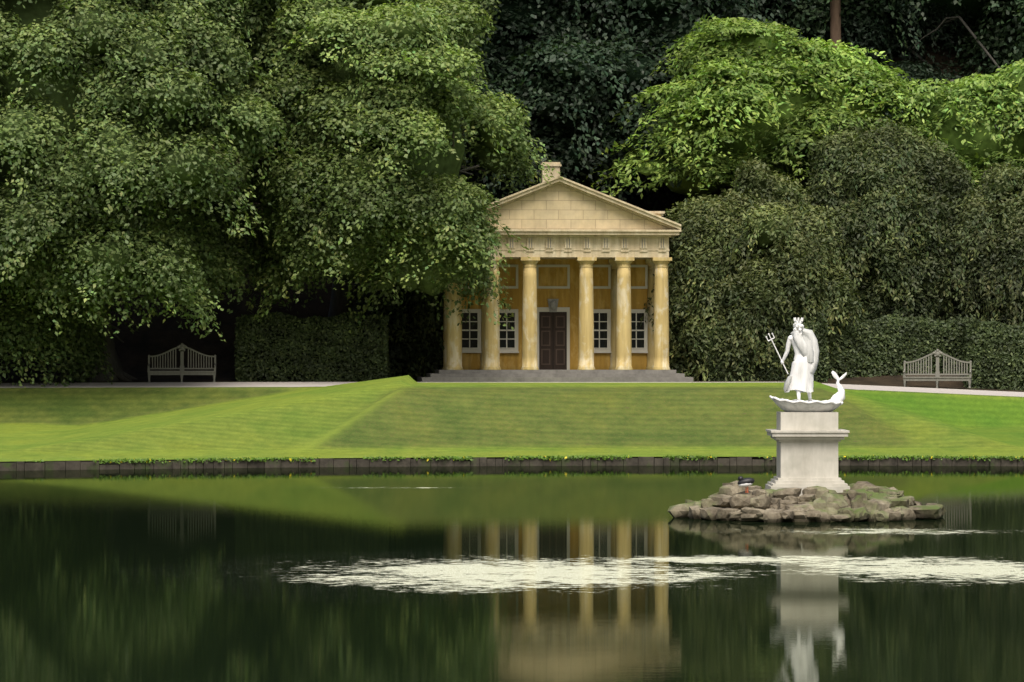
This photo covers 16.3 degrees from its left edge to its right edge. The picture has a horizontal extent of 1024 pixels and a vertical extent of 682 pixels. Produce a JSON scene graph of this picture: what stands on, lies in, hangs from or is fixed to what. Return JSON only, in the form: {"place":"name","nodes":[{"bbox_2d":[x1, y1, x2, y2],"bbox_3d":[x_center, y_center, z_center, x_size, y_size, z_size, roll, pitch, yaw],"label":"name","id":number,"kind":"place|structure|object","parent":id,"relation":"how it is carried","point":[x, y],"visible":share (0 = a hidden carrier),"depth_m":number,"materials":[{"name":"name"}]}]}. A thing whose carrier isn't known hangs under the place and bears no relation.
{"place":"outdoors","nodes":[
{"label":"outdoors","id":0,"kind":"place"},
{"bbox_2d":[0,461,1023,681],"bbox_3d":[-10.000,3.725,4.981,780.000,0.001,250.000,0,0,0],"label":"pond water","id":1,"kind":"structure","parent":0,"point":[529,573],"depth_m":60.06,"materials":[{"name":"green liquid"}]},
{"bbox_2d":[668,480,945,521],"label":"island rocks","id":2,"kind":"object","parent":1,"relation":"in","point":[857,501],"visible":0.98,"depth_m":82.17,"materials":[{"name":"grey stone"}]},
{"bbox_2d":[738,476,754,492],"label":"bird","id":3,"kind":"object","parent":2,"relation":"on","point":[744,482],"visible":1,"depth_m":82.92},
{"bbox_2d":[765,412,849,495],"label":"statue pedestal","id":4,"kind":"object","parent":2,"relation":"on","point":[807,449],"visible":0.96,"depth_m":83.32,"materials":[{"name":"stone"}]},
{"bbox_2d":[766,317,846,411],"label":"neptune statue","id":5,"kind":"object","parent":4,"relation":"on","point":[801,339],"visible":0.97,"depth_m":83.85,"materials":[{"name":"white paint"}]},
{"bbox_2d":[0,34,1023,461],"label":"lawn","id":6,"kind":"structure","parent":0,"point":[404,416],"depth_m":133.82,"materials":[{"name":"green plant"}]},
{"bbox_2d":[0,0,332,387],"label":"beech tree","id":7,"kind":"object","parent":6,"relation":"on","point":[120,120],"visible":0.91,"depth_m":150.22,"materials":[{"name":"green plant"}]},
{"bbox_2d":[147,343,215,381],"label":"bench","id":8,"kind":"object","parent":6,"relation":"on","point":[182,349],"visible":0.98,"depth_m":158.27,"materials":[{"name":"grey wood"}]},
{"bbox_2d":[234,310,390,380],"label":"hedge","id":9,"kind":"object","parent":6,"relation":"on","point":[296,348],"visible":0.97,"depth_m":159.49,"materials":[{"name":"green plant"}]},
{"bbox_2d":[217,0,562,332],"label":"tree","id":10,"kind":"object","parent":6,"relation":"on","point":[379,196],"visible":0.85,"depth_m":154.38,"materials":[{"name":"green plant"}]},
{"bbox_2d":[0,457,1023,470],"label":"pond kerb","id":11,"kind":"structure","parent":6,"relation":"on","point":[333,462],"depth_m":123.55,"materials":[{"name":"stone"}]},
{"bbox_2d":[33,455,1023,463],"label":"kerb plants","id":12,"kind":"object","parent":11,"relation":"on","point":[692,457],"visible":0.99,"depth_m":123.65,"materials":[{"name":"green plant"}]},
{"bbox_2d":[417,162,692,381],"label":"temple","id":13,"kind":"structure","parent":6,"relation":"on","point":[582,283],"depth_m":159.90,"materials":[{"name":"beige stone"}]},
{"bbox_2d":[449,0,732,215],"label":"background trees","id":14,"kind":"object","parent":6,"relation":"on","point":[543,90],"visible":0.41,"depth_m":171.49,"materials":[{"name":"green plant"}]},
{"bbox_2d":[468,0,878,192],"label":"background trees","id":15,"kind":"object","parent":6,"relation":"on","point":[672,20],"visible":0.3,"depth_m":172.88,"materials":[{"name":"green plant"}]},
{"bbox_2d":[636,156,867,381],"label":"yew tree","id":16,"kind":"object","parent":6,"relation":"on","point":[752,255],"visible":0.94,"depth_m":161.94,"materials":[{"name":"green plant"}]},
{"bbox_2d":[582,14,936,198],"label":"tree","id":17,"kind":"object","parent":6,"relation":"on","point":[774,98],"visible":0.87,"depth_m":169.08,"materials":[{"name":"green plant"}]},
{"bbox_2d":[705,311,829,381],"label":"hedge","id":18,"kind":"object","parent":6,"relation":"on","point":[820,324],"visible":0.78,"depth_m":161.08,"materials":[{"name":"green plant"}]},
{"bbox_2d":[830,0,840,50],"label":"pine tree","id":19,"kind":"object","parent":6,"relation":"on","point":[835,21],"visible":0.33,"depth_m":177.86,"materials":[{"name":"brown plant"}]},
{"bbox_2d":[732,0,1004,120],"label":"conifer tree","id":20,"kind":"object","parent":6,"relation":"on","point":[867,32],"visible":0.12,"depth_m":180.00,"materials":[{"name":"green plant"}]},
{"bbox_2d":[804,117,982,344],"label":"yew tree","id":21,"kind":"object","parent":6,"relation":"on","point":[893,196],"visible":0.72,"depth_m":164.20,"materials":[{"name":"green plant"}]},
{"bbox_2d":[763,0,1023,79],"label":"background trees","id":22,"kind":"object","parent":6,"relation":"on","point":[999,27],"visible":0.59,"depth_m":179.34,"materials":[{"name":"green plant"}]},
{"bbox_2d":[826,313,972,378],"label":"hedge","id":23,"kind":"object","parent":6,"relation":"on","point":[875,347],"visible":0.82,"depth_m":162.69,"materials":[{"name":"green plant"}]},
{"bbox_2d":[903,349,971,387],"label":"bench","id":24,"kind":"object","parent":6,"relation":"on","point":[937,378],"visible":0.97,"depth_m":159.21,"materials":[{"name":"grey wood"}]},
{"bbox_2d":[855,58,1023,187],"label":"tree","id":25,"kind":"object","parent":6,"relation":"on","point":[977,123],"visible":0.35,"depth_m":170.07,"materials":[{"name":"green plant"}]},
{"bbox_2d":[925,161,1023,328],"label":"yew tree","id":26,"kind":"object","parent":6,"relation":"on","point":[993,229],"visible":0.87,"depth_m":163.37,"materials":[{"name":"green plant"}]},
{"bbox_2d":[960,318,1023,390],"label":"hedge","id":27,"kind":"object","parent":6,"relation":"on","point":[995,356],"visible":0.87,"depth_m":160.30,"materials":[{"name":"green plant"}]},
{"bbox_2d":[0,382,1023,396],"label":"path gravel","id":28,"kind":"structure","parent":0,"point":[323,384],"depth_m":155.42,"materials":[{"name":"beige gravel"}]}
]}

